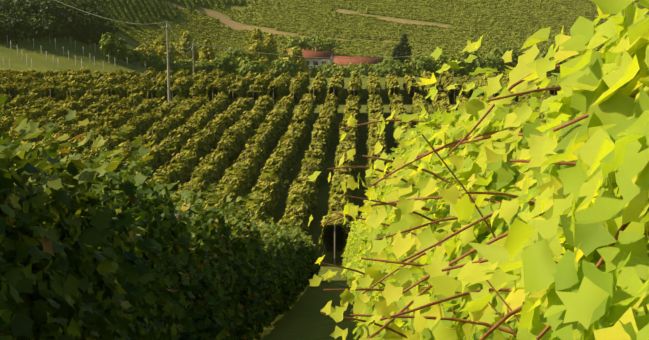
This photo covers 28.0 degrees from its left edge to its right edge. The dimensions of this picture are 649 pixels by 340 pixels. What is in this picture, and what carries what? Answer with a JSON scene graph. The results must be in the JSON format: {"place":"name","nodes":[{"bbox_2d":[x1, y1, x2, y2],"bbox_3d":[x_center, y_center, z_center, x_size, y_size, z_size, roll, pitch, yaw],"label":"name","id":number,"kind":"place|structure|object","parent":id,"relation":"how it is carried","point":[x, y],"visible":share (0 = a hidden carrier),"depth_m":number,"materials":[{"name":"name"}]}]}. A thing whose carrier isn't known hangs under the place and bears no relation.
{"place":"outdoors","nodes":[
{"label":"outdoors","id":0,"kind":"place"},
{"bbox_2d":[0,0,556,339],"bbox_3d":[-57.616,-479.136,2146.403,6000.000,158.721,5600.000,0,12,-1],"label":"ground","id":1,"kind":"structure","parent":0,"point":[303,319],"depth_m":135.61,"materials":[{"name":"green plant"}]},
{"bbox_2d":[0,0,36,17],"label":"woodland tree","id":2,"kind":"object","parent":1,"relation":"on","point":[5,9],"visible":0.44,"depth_m":321.01,"materials":[{"name":"green plant"}]},
{"bbox_2d":[0,10,45,42],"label":"woodland tree","id":3,"kind":"object","parent":1,"relation":"on","point":[13,24],"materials":[{"name":"green plant"}]},
{"bbox_2d":[0,0,71,26],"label":"woodland tree","id":4,"kind":"object","parent":1,"relation":"on","point":[38,6],"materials":[{"name":"green plant"}]},
{"bbox_2d":[19,11,61,40],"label":"woodland tree","id":5,"kind":"object","parent":1,"relation":"on","point":[43,30],"visible":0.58,"depth_m":319.48,"materials":[{"name":"green plant"}]},
{"bbox_2d":[6,0,96,23],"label":"woodland tree","id":6,"kind":"object","parent":1,"relation":"on","point":[62,10],"visible":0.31,"depth_m":331.48,"materials":[{"name":"green plant"}]},
{"bbox_2d":[0,36,145,69],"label":"vineyard posts","id":7,"kind":"object","parent":1,"relation":"on","point":[63,54],"visible":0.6,"depth_m":304.59,"materials":[{"name":"grey wood"}]},
{"bbox_2d":[47,0,116,18],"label":"woodland tree","id":8,"kind":"object","parent":1,"relation":"on","point":[94,3],"visible":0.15,"depth_m":350.93,"materials":[{"name":"green plant"}]},
{"bbox_2d":[56,0,113,38],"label":"woodland tree","id":9,"kind":"object","parent":1,"relation":"on","point":[98,13],"visible":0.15,"depth_m":340.13,"materials":[{"name":"green plant"}]},
{"bbox_2d":[71,28,105,44],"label":"woodland tree","id":10,"kind":"object","parent":1,"relation":"on","point":[91,37],"visible":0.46,"depth_m":341.36,"materials":[{"name":"green plant"}]},
{"bbox_2d":[69,12,118,43],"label":"woodland tree","id":11,"kind":"object","parent":1,"relation":"on","point":[108,29],"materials":[{"name":"green plant"}]},
{"bbox_2d":[99,32,118,60],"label":"broadleaf tree","id":12,"kind":"object","parent":1,"relation":"on","point":[108,42],"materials":[{"name":"green plant"}]},
{"bbox_2d":[116,36,128,61],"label":"broadleaf tree","id":13,"kind":"object","parent":1,"relation":"on","point":[123,50],"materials":[{"name":"green plant"}]},
{"bbox_2d":[122,49,143,62],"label":"bush","id":14,"kind":"object","parent":1,"relation":"on","point":[133,55],"visible":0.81,"depth_m":340.92,"materials":[{"name":"green plant"}]},
{"bbox_2d":[135,44,158,57],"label":"tree","id":15,"kind":"object","parent":1,"relation":"on","point":[146,50],"visible":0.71,"depth_m":376.14,"materials":[{"name":"green plant"}]},
{"bbox_2d":[137,55,162,69],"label":"bush","id":16,"kind":"object","parent":1,"relation":"on","point":[154,61],"visible":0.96,"depth_m":346.78,"materials":[{"name":"green plant"}]},
{"bbox_2d":[0,95,320,339],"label":"vine row","id":17,"kind":"object","parent":1,"relation":"on","point":[74,197],"depth_m":7.73,"materials":[{"name":"green plant"}]},
{"bbox_2d":[157,226,305,332],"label":"vine canes","id":18,"kind":"object","parent":17,"relation":"on","point":[225,278],"visible":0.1,"depth_m":11.27,"materials":[{"name":"brown wood"}]},
{"bbox_2d":[80,0,242,34],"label":"vineyard","id":19,"kind":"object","parent":1,"relation":"on","point":[169,15],"materials":[{"name":"green plant"}]},
{"bbox_2d":[150,36,176,59],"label":"poplar tree","id":20,"kind":"object","parent":1,"relation":"on","point":[160,45],"visible":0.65,"depth_m":395.79,"materials":[{"name":"green plant"}]},
{"bbox_2d":[166,23,170,101],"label":"utility pole","id":21,"kind":"object","parent":1,"relation":"on","point":[168,80],"visible":0.88,"depth_m":156.23,"materials":[{"name":"wood"}]},
{"bbox_2d":[55,0,165,23],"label":"power line","id":22,"kind":"object","parent":21,"relation":"attached to","point":[100,16],"visible":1,"depth_m":93.96,"materials":[{"name":"silver metal"}]},
{"bbox_2d":[157,57,182,73],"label":"bush","id":23,"kind":"object","parent":1,"relation":"on","point":[175,66],"visible":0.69,"depth_m":352.45,"materials":[{"name":"green plant"}]},
{"bbox_2d":[175,59,201,76],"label":"bush","id":24,"kind":"object","parent":1,"relation":"on","point":[187,64],"visible":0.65,"depth_m":358.56,"materials":[{"name":"green plant"}]},
{"bbox_2d":[173,30,205,61],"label":"poplar tree","id":25,"kind":"object","parent":1,"relation":"on","point":[185,38],"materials":[{"name":"green plant"}]},
{"bbox_2d":[196,38,215,63],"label":"poplar tree","id":26,"kind":"object","parent":1,"relation":"on","point":[208,51],"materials":[{"name":"green plant"}]},
{"bbox_2d":[197,60,217,76],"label":"bush","id":27,"kind":"object","parent":1,"relation":"on","point":[208,67],"visible":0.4,"depth_m":363.94,"materials":[{"name":"green plant"}]},
{"bbox_2d":[212,56,238,77],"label":"bush","id":28,"kind":"object","parent":1,"relation":"on","point":[225,65],"visible":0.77,"depth_m":369.24,"materials":[{"name":"green plant"}]},
{"bbox_2d":[220,47,253,75],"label":"broadleaf tree","id":29,"kind":"object","parent":1,"relation":"on","point":[239,56],"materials":[{"name":"green plant"}]},
{"bbox_2d":[237,60,268,77],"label":"bush","id":30,"kind":"object","parent":1,"relation":"on","point":[256,67],"visible":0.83,"depth_m":364.74,"materials":[{"name":"green plant"}]},
{"bbox_2d":[245,28,271,68],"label":"poplar tree","id":31,"kind":"object","parent":1,"relation":"on","point":[256,41],"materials":[{"name":"green plant"}]},
{"bbox_2d":[10,98,513,264],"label":"vineyard posts","id":32,"kind":"object","parent":1,"relation":"on","point":[246,160],"visible":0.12,"depth_m":98.84,"materials":[{"name":"wood"}]},
{"bbox_2d":[262,32,278,69],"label":"poplar tree","id":33,"kind":"object","parent":1,"relation":"on","point":[270,44],"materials":[{"name":"green plant"}]},
{"bbox_2d":[0,91,551,255],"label":"grapevine rows","id":34,"kind":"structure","parent":1,"relation":"on","point":[228,128],"depth_m":112.98,"materials":[{"name":"green plant"}]},
{"bbox_2d":[2,74,554,103],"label":"vineyard posts","id":35,"kind":"object","parent":1,"relation":"on","point":[393,89],"visible":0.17,"depth_m":161.71,"materials":[{"name":"wood"}]},
{"bbox_2d":[0,67,560,101],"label":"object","id":36,"kind":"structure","parent":1,"relation":"on","point":[284,87],"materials":[{"name":"green plant"}]},
{"bbox_2d":[269,58,297,77],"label":"bush","id":37,"kind":"object","parent":1,"relation":"on","point":[283,65],"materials":[{"name":"green plant"}]},
{"bbox_2d":[277,49,292,77],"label":"poplar tree","id":38,"kind":"object","parent":1,"relation":"on","point":[283,53],"visible":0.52,"depth_m":395.67,"materials":[{"name":"yellow plant"}]},
{"bbox_2d":[282,35,314,49],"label":"broadleaf tree","id":39,"kind":"object","parent":1,"relation":"on","point":[295,41],"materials":[{"name":"green plant"}]},
{"bbox_2d":[288,46,312,77],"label":"poplar tree","id":40,"kind":"object","parent":1,"relation":"on","point":[295,53],"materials":[{"name":"green plant"}]},
{"bbox_2d":[305,53,333,69],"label":"farmhouse","id":41,"kind":"object","parent":1,"relation":"on","point":[320,60],"visible":0.12,"depth_m":467.84,"materials":[{"name":"paint"}]},
{"bbox_2d":[287,45,334,58],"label":"roof","id":42,"kind":"structure","parent":41,"relation":"attached to","point":[312,54],"depth_m":469.12,"materials":[{"name":"red tile"}]},
{"bbox_2d":[303,33,341,51],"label":"broadleaf tree","id":43,"kind":"object","parent":1,"relation":"on","point":[319,40],"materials":[{"name":"green plant"}]},
{"bbox_2d":[309,61,342,77],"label":"bush","id":44,"kind":"object","parent":1,"relation":"on","point":[323,67],"visible":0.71,"depth_m":400.36,"materials":[{"name":"green plant"}]},
{"bbox_2d":[329,61,358,77],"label":"bush","id":45,"kind":"object","parent":1,"relation":"on","point":[346,70],"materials":[{"name":"green plant"}]},
{"bbox_2d":[350,62,378,77],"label":"bush","id":46,"kind":"object","parent":1,"relation":"on","point":[361,69],"visible":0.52,"depth_m":390.46,"materials":[{"name":"green plant"}]},
{"bbox_2d":[117,0,648,77],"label":"vineyard","id":47,"kind":"object","parent":1,"relation":"on","point":[304,10],"materials":[{"name":"green plant"}]},
{"bbox_2d":[366,58,408,77],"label":"bush","id":48,"kind":"object","parent":1,"relation":"on","point":[384,68],"visible":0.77,"depth_m":384.25,"materials":[{"name":"green plant"}]},
{"bbox_2d":[392,44,403,63],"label":"conifer tree","id":49,"kind":"object","parent":1,"relation":"on","point":[396,54],"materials":[{"name":"green plant"}]},
{"bbox_2d":[396,33,415,67],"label":"conifer tree","id":50,"kind":"object","parent":1,"relation":"on","point":[406,48],"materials":[{"name":"green plant"}]},
{"bbox_2d":[402,55,442,76],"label":"bush","id":51,"kind":"object","parent":1,"relation":"on","point":[421,65],"visible":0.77,"depth_m":384.21,"materials":[{"name":"green plant"}]},
{"bbox_2d":[424,50,472,76],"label":"bush","id":52,"kind":"object","parent":1,"relation":"on","point":[443,57],"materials":[{"name":"green plant"}]},
{"bbox_2d":[455,51,499,76],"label":"bush","id":53,"kind":"object","parent":1,"relation":"on","point":[489,62],"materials":[{"name":"green plant"}]},
{"bbox_2d":[341,0,648,339],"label":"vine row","id":54,"kind":"object","parent":1,"relation":"on","point":[604,144],"depth_m":2.15,"materials":[{"name":"green plant"}]},
{"bbox_2d":[338,134,519,335],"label":"vine canes","id":55,"kind":"object","parent":54,"relation":"on","point":[494,236],"visible":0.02,"depth_m":3.64,"materials":[{"name":"brown wood"}]},
{"bbox_2d":[307,27,620,339],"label":"vine leaves","id":56,"kind":"object","parent":54,"relation":"on","point":[478,307],"visible":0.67,"depth_m":3.73,"materials":[{"name":"plant"}]},
{"bbox_2d":[319,64,648,339],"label":"vine canes","id":57,"kind":"object","parent":54,"relation":"on","point":[401,313],"visible":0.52,"depth_m":3.58,"materials":[{"name":"brown wood"}]},
{"bbox_2d":[484,44,525,74],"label":"broadleaf tree","id":58,"kind":"object","parent":1,"relation":"on","point":[515,54],"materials":[{"name":"green plant"}]},
{"bbox_2d":[520,44,573,76],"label":"broadleaf tree","id":59,"kind":"object","parent":1,"relation":"on","point":[543,52],"visible":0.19,"depth_m":403.31,"materials":[{"name":"green plant"}]},
{"bbox_2d":[569,44,603,57],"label":"broadleaf tree","id":60,"kind":"object","parent":1,"relation":"on","point":[597,48],"visible":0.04,"depth_m":411.46,"materials":[{"name":"green plant"}]},
{"bbox_2d":[333,56,384,65],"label":"roof","id":61,"kind":"structure","parent":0,"point":[374,60],"depth_m":461.97,"materials":[{"name":"red tile"}]},
{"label":"utility pole","id":62,"kind":"object","parent":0,"visible":0},
{"bbox_2d":[193,43,406,58],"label":"power line","id":63,"kind":"object","parent":62,"relation":"attached to","point":[299,56],"visible":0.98,"depth_m":355.79,"materials":[{"name":"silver metal"}]}
]}

